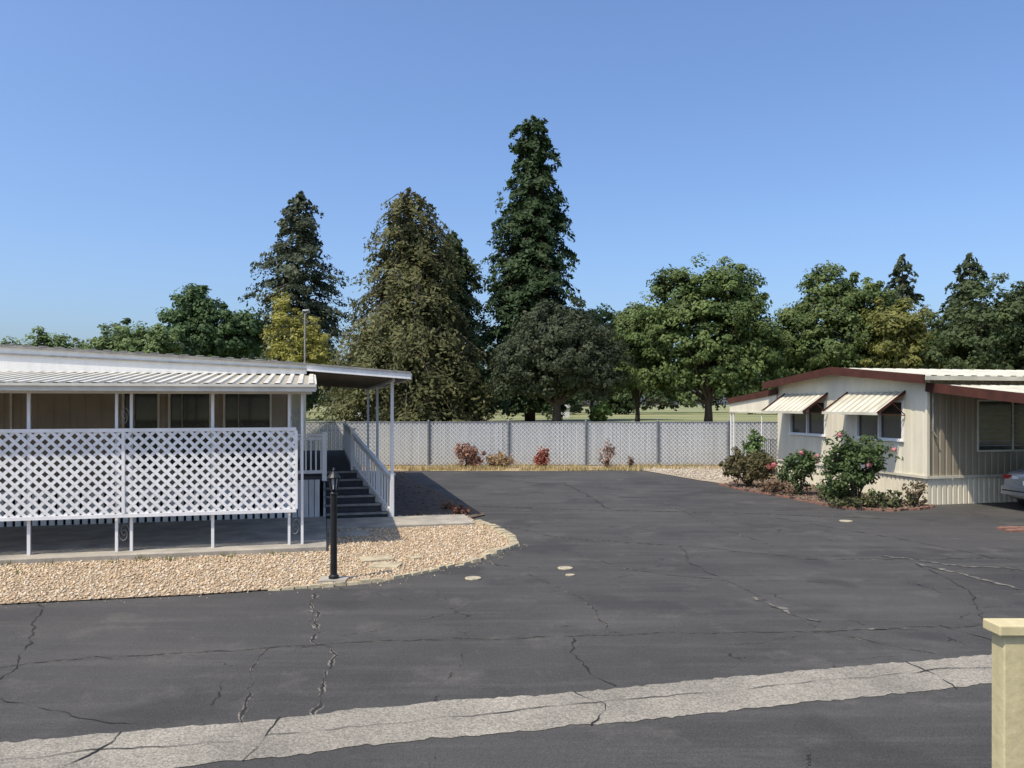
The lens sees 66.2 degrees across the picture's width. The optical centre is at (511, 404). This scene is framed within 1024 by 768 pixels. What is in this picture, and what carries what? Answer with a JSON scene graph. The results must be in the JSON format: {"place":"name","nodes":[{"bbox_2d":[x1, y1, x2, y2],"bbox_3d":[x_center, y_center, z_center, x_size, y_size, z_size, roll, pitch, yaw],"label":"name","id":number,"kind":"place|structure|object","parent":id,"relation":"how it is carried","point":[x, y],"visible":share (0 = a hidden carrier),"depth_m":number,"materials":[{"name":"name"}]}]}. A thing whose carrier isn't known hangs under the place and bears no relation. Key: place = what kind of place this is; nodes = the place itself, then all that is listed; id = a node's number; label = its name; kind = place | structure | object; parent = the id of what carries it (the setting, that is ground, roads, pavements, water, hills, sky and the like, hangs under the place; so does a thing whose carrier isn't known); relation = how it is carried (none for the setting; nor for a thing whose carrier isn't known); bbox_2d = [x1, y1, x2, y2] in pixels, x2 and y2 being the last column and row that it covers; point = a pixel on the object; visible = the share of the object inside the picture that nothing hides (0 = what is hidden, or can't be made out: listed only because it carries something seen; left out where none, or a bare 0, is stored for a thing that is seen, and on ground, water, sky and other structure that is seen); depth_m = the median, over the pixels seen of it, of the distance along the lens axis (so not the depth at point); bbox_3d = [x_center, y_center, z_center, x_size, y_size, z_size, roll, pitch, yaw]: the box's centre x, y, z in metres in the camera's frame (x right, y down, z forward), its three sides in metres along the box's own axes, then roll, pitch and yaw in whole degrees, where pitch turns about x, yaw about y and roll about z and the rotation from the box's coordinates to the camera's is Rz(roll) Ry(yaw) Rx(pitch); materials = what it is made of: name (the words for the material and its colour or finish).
{"place":"outdoors","nodes":[
{"label":"outdoors","id":0,"kind":"place"},
{"bbox_2d":[355,405,569,417],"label":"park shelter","id":1,"kind":"object","parent":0,"point":[567,413],"visible":0.11,"depth_m":150.00,"materials":[{"name":"white"}]},
{"bbox_2d":[0,470,1023,767],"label":"asphalt road","id":2,"kind":"structure","parent":0,"point":[836,580],"depth_m":8.89,"materials":[{"name":"grey asphalt"}]},
{"bbox_2d":[0,393,305,494],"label":"walls","id":3,"kind":"structure","parent":2,"relation":"on","point":[72,410],"depth_m":16.31,"materials":[{"name":"beige"}]},
{"bbox_2d":[1,393,271,472],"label":"windows","id":4,"kind":"structure","parent":3,"relation":"attached to","point":[239,410],"depth_m":16.82,"materials":[{"name":"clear glass"}]},
{"bbox_2d":[0,487,291,526],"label":"skirting","id":5,"kind":"object","parent":3,"relation":"attached to","point":[137,519],"visible":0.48,"depth_m":16.58,"materials":[{"name":"beige metal"}]},
{"bbox_2d":[0,344,306,373],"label":"roof","id":6,"kind":"structure","parent":3,"relation":"on","point":[22,358],"depth_m":15.77,"materials":[{"name":"white paint"}]},
{"bbox_2d":[0,513,509,603],"bbox_3d":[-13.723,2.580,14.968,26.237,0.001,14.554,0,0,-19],"label":"gravel bed","id":7,"kind":"object","parent":2,"relation":"on","point":[212,589],"visible":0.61,"depth_m":12.10,"materials":[{"name":"beige gravel"}]},
{"bbox_2d":[2,548,290,574],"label":"weeds","id":8,"kind":"object","parent":7,"relation":"on","point":[112,561],"visible":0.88,"depth_m":12.92,"materials":[{"name":"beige plant"}]},
{"bbox_2d":[0,516,325,564],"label":"patio slab","id":9,"kind":"structure","parent":7,"relation":"on","point":[84,542],"depth_m":14.44,"materials":[{"name":"concrete"}]},
{"bbox_2d":[27,392,302,554],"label":"awning posts","id":10,"kind":"object","parent":9,"relation":"on","point":[116,472],"visible":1,"depth_m":13.31,"materials":[{"name":"white metal"}]},
{"bbox_2d":[0,427,297,520],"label":"lattice screen","id":11,"kind":"object","parent":10,"relation":"attached to","point":[121,473],"visible":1,"depth_m":13.30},
{"bbox_2d":[0,371,316,393],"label":"awning roof","id":12,"kind":"structure","parent":10,"relation":"on","point":[122,382],"depth_m":13.56,"materials":[{"name":"white metal"}]},
{"bbox_2d":[317,467,349,582],"bbox_3d":[-2.600,1.760,11.450,0.400,1.680,0.320,0,0,0],"label":"yard lamp","id":13,"kind":"object","parent":7,"relation":"on","point":[333,476],"visible":0.99,"depth_m":11.41,"materials":[{"name":"metal"}]},
{"bbox_2d":[359,555,423,568],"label":"stepping stones","id":14,"kind":"object","parent":7,"relation":"on","point":[377,560],"visible":0.88,"depth_m":12.80,"materials":[{"name":"beige stone"}]},
{"bbox_2d":[268,519,519,590],"bbox_3d":[-1.196,2.553,13.665,1.968,0.094,6.784,0,0,23],"label":"garden edging","id":15,"kind":"object","parent":7,"relation":"on","point":[513,544],"visible":0.96,"depth_m":12.41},
{"bbox_2d":[326,514,474,536],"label":"concrete walkway","id":16,"kind":"structure","parent":7,"relation":"on","point":[396,522],"depth_m":16.78,"materials":[{"name":"grey concrete"}]},
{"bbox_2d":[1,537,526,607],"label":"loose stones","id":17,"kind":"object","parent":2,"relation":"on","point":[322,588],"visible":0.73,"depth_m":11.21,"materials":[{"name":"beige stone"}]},
{"bbox_2d":[297,471,484,517],"bbox_3d":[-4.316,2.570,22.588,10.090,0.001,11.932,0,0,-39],"label":"dirt bed","id":18,"kind":"object","parent":2,"relation":"on","point":[419,500],"visible":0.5,"depth_m":21.16,"materials":[{"name":"soil"}]},
{"bbox_2d":[292,450,389,518],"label":"deck and stairs","id":19,"kind":"structure","parent":18,"relation":"on","point":[357,497],"depth_m":18.00,"materials":[{"name":"white paint"}]},
{"bbox_2d":[293,423,394,511],"bbox_3d":[-4.897,1.590,22.370,2.220,2.020,10.210,0,0,-14],"label":"porch railing","id":20,"kind":"object","parent":19,"relation":"on","point":[351,439],"visible":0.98,"depth_m":18.18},
{"bbox_2d":[306,363,411,516],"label":"porch roof","id":21,"kind":"structure","parent":18,"relation":"on","point":[367,379],"depth_m":17.63,"materials":[{"name":"white metal"}]},
{"bbox_2d":[440,499,455,508],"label":"dead plant","id":22,"kind":"object","parent":18,"relation":"on","point":[446,505],"visible":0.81,"depth_m":19.25,"materials":[{"name":"brown plant"}]},
{"bbox_2d":[447,504,469,514],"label":"dead plant","id":23,"kind":"object","parent":18,"relation":"on","point":[460,510],"visible":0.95,"depth_m":18.31,"materials":[{"name":"brown plant"}]},
{"bbox_2d":[465,576,480,579],"bbox_3d":[-0.580,2.587,11.680,0.240,0.014,0.240,0,0,0],"label":"utility cover","id":24,"kind":"object","parent":2,"relation":"on","point":[472,578],"visible":1,"depth_m":11.65,"materials":[{"name":"metal"}]},
{"bbox_2d":[0,654,991,767],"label":"concrete gutter","id":25,"kind":"object","parent":2,"relation":"on","point":[459,719],"visible":0.98,"depth_m":6.49,"materials":[{"name":"grey concrete"}]},
{"bbox_2d":[0,474,1023,764],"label":"pavement cracks","id":26,"kind":"object","parent":2,"relation":"on","point":[242,712],"visible":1,"depth_m":8.72,"materials":[{"name":"black asphalt"}]},
{"bbox_2d":[558,566,572,569],"bbox_3d":[0.840,2.587,12.400,0.240,0.014,0.240,0,0,0],"label":"utility cover","id":27,"kind":"object","parent":2,"relation":"on","point":[565,568],"visible":1,"depth_m":12.36,"materials":[{"name":"metal"}]},
{"bbox_2d":[722,478,928,509],"bbox_3d":[8.591,2.572,23.048,2.789,0.001,8.156,0,0,-13],"label":"planting bed","id":28,"kind":"object","parent":2,"relation":"on","point":[795,496],"visible":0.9,"depth_m":22.35,"materials":[{"name":"brown wood"}]},
{"bbox_2d":[719,446,777,486],"bbox_3d":[7.404,1.953,24.484,1.859,1.290,1.424,0,0,0],"label":"rose bush","id":29,"kind":"object","parent":28,"relation":"on","point":[739,463],"visible":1,"depth_m":24.32,"materials":[{"name":"green plant"}]},
{"bbox_2d":[741,429,765,470],"bbox_3d":[8.242,1.716,26.910,0.844,1.747,0.798,0,0,-33],"label":"leafy shrub","id":30,"kind":"object","parent":28,"relation":"on","point":[753,445],"visible":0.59,"depth_m":26.81,"materials":[{"name":"green plant"}]},
{"bbox_2d":[757,480,795,494],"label":"groundcover plant","id":31,"kind":"object","parent":28,"relation":"on","point":[774,487],"visible":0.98,"depth_m":22.62,"materials":[{"name":"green plant"}]},
{"bbox_2d":[777,449,821,494],"bbox_3d":[8.114,1.921,22.302,1.132,1.339,1.021,0,0,-28],"label":"rose bush","id":32,"kind":"object","parent":28,"relation":"on","point":[806,462],"visible":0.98,"depth_m":22.15,"materials":[{"name":"green plant"}]},
{"bbox_2d":[718,483,934,511],"bbox_3d":[7.822,2.565,21.854,2.361,0.069,6.878,0,0,-37],"label":"brick edging","id":33,"kind":"object","parent":28,"relation":"on","point":[857,508],"visible":1,"depth_m":19.87,"materials":[{"name":"red brick"}]},
{"bbox_2d":[812,479,857,500],"bbox_3d":[8.664,2.299,20.917,1.150,0.650,1.200,0,0,15],"label":"groundcover plant","id":34,"kind":"object","parent":28,"relation":"on","point":[827,496],"visible":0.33,"depth_m":20.70,"materials":[{"name":"green plant"}]},
{"bbox_2d":[819,430,903,500],"bbox_3d":[8.768,1.611,19.839,2.070,1.966,1.517,0,0,0],"label":"rose bush","id":35,"kind":"object","parent":28,"relation":"on","point":[849,456],"visible":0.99,"depth_m":19.71,"materials":[{"name":"green plant"}]},
{"bbox_2d":[827,489,917,508],"bbox_3d":[9.034,2.375,19.545,2.213,0.493,0.929,0,0,0],"label":"groundcover plant","id":36,"kind":"object","parent":28,"relation":"on","point":[895,501],"visible":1,"depth_m":19.49,"materials":[{"name":"green plant"}]},
{"bbox_2d":[902,479,929,506],"bbox_3d":[10.133,2.231,19.748,0.588,0.753,0.516,0,0,0],"label":"dry plant","id":37,"kind":"object","parent":28,"relation":"on","point":[919,488],"visible":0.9,"depth_m":19.67,"materials":[{"name":"beige plant"}]},
{"bbox_2d":[777,375,1023,478],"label":"walls","id":38,"kind":"structure","parent":2,"relation":"on","point":[949,451],"depth_m":20.67,"materials":[{"name":"beige metal"}]},
{"bbox_2d":[761,390,905,415],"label":"window awnings","id":39,"kind":"object","parent":38,"relation":"attached to","point":[863,403],"depth_m":22.71,"materials":[{"name":"beige metal"}]},
{"bbox_2d":[762,367,1023,388],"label":"roof","id":40,"kind":"structure","parent":38,"relation":"on","point":[921,376],"depth_m":21.89,"materials":[{"name":"beige metal"}]},
{"bbox_2d":[778,461,1017,504],"bbox_3d":[17.617,2.255,25.379,15.890,0.690,6.830,0,0,-13],"label":"skirting","id":41,"kind":"object","parent":38,"relation":"attached to","point":[963,490],"visible":0.42,"depth_m":20.62,"materials":[{"name":"beige metal"}]},
{"bbox_2d":[788,400,1023,451],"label":"windows","id":42,"kind":"structure","parent":38,"relation":"attached to","point":[1000,426],"depth_m":20.83,"materials":[{"name":"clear glass"}]},
{"bbox_2d":[932,392,936,437],"bbox_3d":[10.852,0.255,20.154,0.131,1.210,0.045,0,0,10],"label":"downspout","id":43,"kind":"object","parent":38,"relation":"attached to","point":[933,414],"visible":0.85,"depth_m":20.14,"materials":[{"name":"metal"}]},
{"bbox_2d":[925,383,1023,403],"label":"carport roof","id":44,"kind":"structure","parent":38,"relation":"attached to","point":[1014,393],"depth_m":18.94,"materials":[{"name":"beige metal"}]},
{"bbox_2d":[983,618,1023,767],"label":"pillar","id":45,"kind":"structure","parent":2,"relation":"on","point":[1007,692],"depth_m":2.94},
{"bbox_2d":[996,526,1023,531],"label":"brick island","id":46,"kind":"structure","parent":2,"relation":"on","point":[1013,528],"depth_m":16.17,"materials":[{"name":"brick"}]},
{"bbox_2d":[1001,468,1023,506],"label":"parked car","id":47,"kind":"object","parent":2,"relation":"on","point":[1012,486],"visible":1,"depth_m":19.20,"materials":[{"name":"silver metal"}]},
{"bbox_2d":[0,0,1023,404],"label":"sky","id":48,"kind":"structure","parent":0,"point":[150,149],"materials":[{"name":"blue"}]},
{"bbox_2d":[306,405,777,482],"bbox_3d":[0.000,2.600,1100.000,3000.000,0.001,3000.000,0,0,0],"label":"ground","id":49,"kind":"structure","parent":0,"point":[682,413],"depth_m":142.13,"materials":[{"name":"green plant"}]},
{"bbox_2d":[0,320,186,354],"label":"tree","id":50,"kind":"object","parent":49,"relation":"on","point":[157,339],"visible":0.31,"depth_m":71.39,"materials":[{"name":"green plant"}]},
{"bbox_2d":[156,283,272,358],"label":"walnut tree","id":51,"kind":"object","parent":49,"relation":"on","point":[196,317],"visible":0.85,"depth_m":78.06,"materials":[{"name":"green plant"}]},
{"bbox_2d":[261,291,334,364],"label":"yellow locust tree","id":52,"kind":"object","parent":49,"relation":"on","point":[313,348],"visible":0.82,"depth_m":74.33,"materials":[{"name":"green plant"}]},
{"bbox_2d":[238,191,359,401],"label":"redwood tree","id":53,"kind":"object","parent":49,"relation":"on","point":[292,278],"visible":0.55,"depth_m":122.79,"materials":[{"name":"green plant"}]},
{"bbox_2d":[302,309,309,362],"bbox_3d":[-10.486,-1.123,40.000,0.422,7.447,0.160,0,0,0],"label":"street light","id":54,"kind":"object","parent":49,"relation":"on","point":[306,310],"visible":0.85,"depth_m":39.96,"materials":[{"name":"metal"}]},
{"bbox_2d":[306,187,512,425],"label":"cedar tree","id":55,"kind":"object","parent":49,"relation":"on","point":[400,328],"visible":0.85,"depth_m":100.98,"materials":[{"name":"green plant"}]},
{"bbox_2d":[422,230,489,421],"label":"cedar tree","id":56,"kind":"object","parent":49,"relation":"on","point":[468,303],"visible":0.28,"depth_m":111.31,"materials":[{"name":"green plant"}]},
{"bbox_2d":[464,115,587,421],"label":"redwood tree","id":57,"kind":"object","parent":49,"relation":"on","point":[533,226],"visible":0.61,"depth_m":115.36,"materials":[{"name":"green plant"}]},
{"bbox_2d":[306,420,777,465],"bbox_3d":[-4.086,1.625,32.839,44.930,1.950,0.222,0,0,0],"label":"chain link fence","id":58,"kind":"object","parent":49,"relation":"on","point":[423,443],"visible":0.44,"depth_m":32.84,"materials":[{"name":"metal"}]},
{"bbox_2d":[306,375,781,414],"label":"park understorey","id":59,"kind":"object","parent":49,"relation":"on","point":[619,404],"visible":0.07,"depth_m":196.38,"materials":[{"name":"green plant"}]},
{"bbox_2d":[108,317,1001,410],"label":"distant trees","id":60,"kind":"object","parent":49,"relation":"on","point":[126,321],"visible":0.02,"depth_m":233.40,"materials":[{"name":"green plant"}]},
{"bbox_2d":[483,297,634,423],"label":"oak tree","id":61,"kind":"object","parent":49,"relation":"on","point":[555,353],"visible":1,"depth_m":91.96,"materials":[{"name":"green plant"}]},
{"bbox_2d":[357,460,777,477],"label":"dry verge","id":62,"kind":"structure","parent":49,"relation":"on","point":[517,469],"depth_m":32.02,"materials":[{"name":"yellow plant"}]},
{"bbox_2d":[453,442,485,467],"bbox_3d":[-1.721,2.085,32.029,1.403,1.113,0.887,0,0,0],"label":"red leaf shrub","id":63,"kind":"object","parent":62,"relation":"on","point":[472,458],"visible":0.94,"depth_m":31.90,"materials":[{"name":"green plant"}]},
{"bbox_2d":[486,451,516,467],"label":"dry shrub","id":64,"kind":"object","parent":62,"relation":"on","point":[499,459],"visible":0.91,"depth_m":31.91,"materials":[{"name":"beige plant"}]},
{"bbox_2d":[532,446,550,467],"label":"red shrub","id":65,"kind":"object","parent":62,"relation":"on","point":[542,457],"visible":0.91,"depth_m":31.79,"materials":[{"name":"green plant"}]},
{"bbox_2d":[598,438,616,467],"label":"bare shrub","id":66,"kind":"object","parent":62,"relation":"on","point":[606,462],"visible":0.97,"depth_m":31.84,"materials":[{"name":"brown plant"}]},
{"bbox_2d":[627,455,633,467],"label":"dry plant","id":67,"kind":"object","parent":62,"relation":"on","point":[630,462],"visible":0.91,"depth_m":31.94,"materials":[{"name":"brown plant"}]},
{"bbox_2d":[642,467,777,482],"bbox_3d":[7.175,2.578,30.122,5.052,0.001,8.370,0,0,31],"label":"pale gravel bed","id":68,"kind":"object","parent":62,"relation":"on","point":[712,480],"visible":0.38,"depth_m":29.18,"materials":[{"name":"beige gravel"}]},
{"bbox_2d":[727,388,777,474],"bbox_3d":[12.023,1.030,29.168,7.000,3.140,3.369,0,0,-13],"label":"porch","id":69,"kind":"object","parent":62,"relation":"on","point":[757,402],"visible":0.2,"depth_m":28.36,"materials":[{"name":"beige metal"}]},
{"bbox_2d":[588,403,612,421],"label":"park shrub","id":70,"kind":"object","parent":49,"relation":"on","point":[602,412],"visible":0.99,"depth_m":117.61,"materials":[{"name":"green plant"}]},
{"bbox_2d":[584,302,641,418],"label":"ash tree","id":71,"kind":"object","parent":49,"relation":"on","point":[607,314],"visible":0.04,"depth_m":126.38,"materials":[{"name":"green plant"}]},
{"bbox_2d":[608,301,670,423],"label":"sycamore tree","id":72,"kind":"object","parent":49,"relation":"on","point":[620,324],"visible":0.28,"depth_m":102.53,"materials":[{"name":"green plant"}]},
{"bbox_2d":[618,252,791,424],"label":"sycamore tree","id":73,"kind":"object","parent":49,"relation":"on","point":[735,358],"visible":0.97,"depth_m":97.27,"materials":[{"name":"green plant"}]},
{"bbox_2d":[760,260,902,379],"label":"sycamore tree","id":74,"kind":"object","parent":49,"relation":"on","point":[836,306],"visible":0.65,"depth_m":101.97,"materials":[{"name":"green plant"}]},
{"bbox_2d":[859,297,948,368],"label":"maple tree","id":75,"kind":"object","parent":49,"relation":"on","point":[899,321],"visible":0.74,"depth_m":96.40,"materials":[{"name":"green plant"}]},
{"bbox_2d":[883,254,927,368],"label":"fir tree","id":76,"kind":"object","parent":49,"relation":"on","point":[902,287],"visible":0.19,"depth_m":139.41,"materials":[{"name":"green plant"}]},
{"bbox_2d":[924,252,1005,365],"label":"fir tree","id":77,"kind":"object","parent":49,"relation":"on","point":[966,286],"visible":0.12,"depth_m":129.21,"materials":[{"name":"green plant"}]},
{"bbox_2d":[918,272,1023,369],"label":"evergreen oak tree","id":78,"kind":"object","parent":49,"relation":"on","point":[975,348],"visible":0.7,"depth_m":88.09,"materials":[{"name":"green plant"}]}
]}

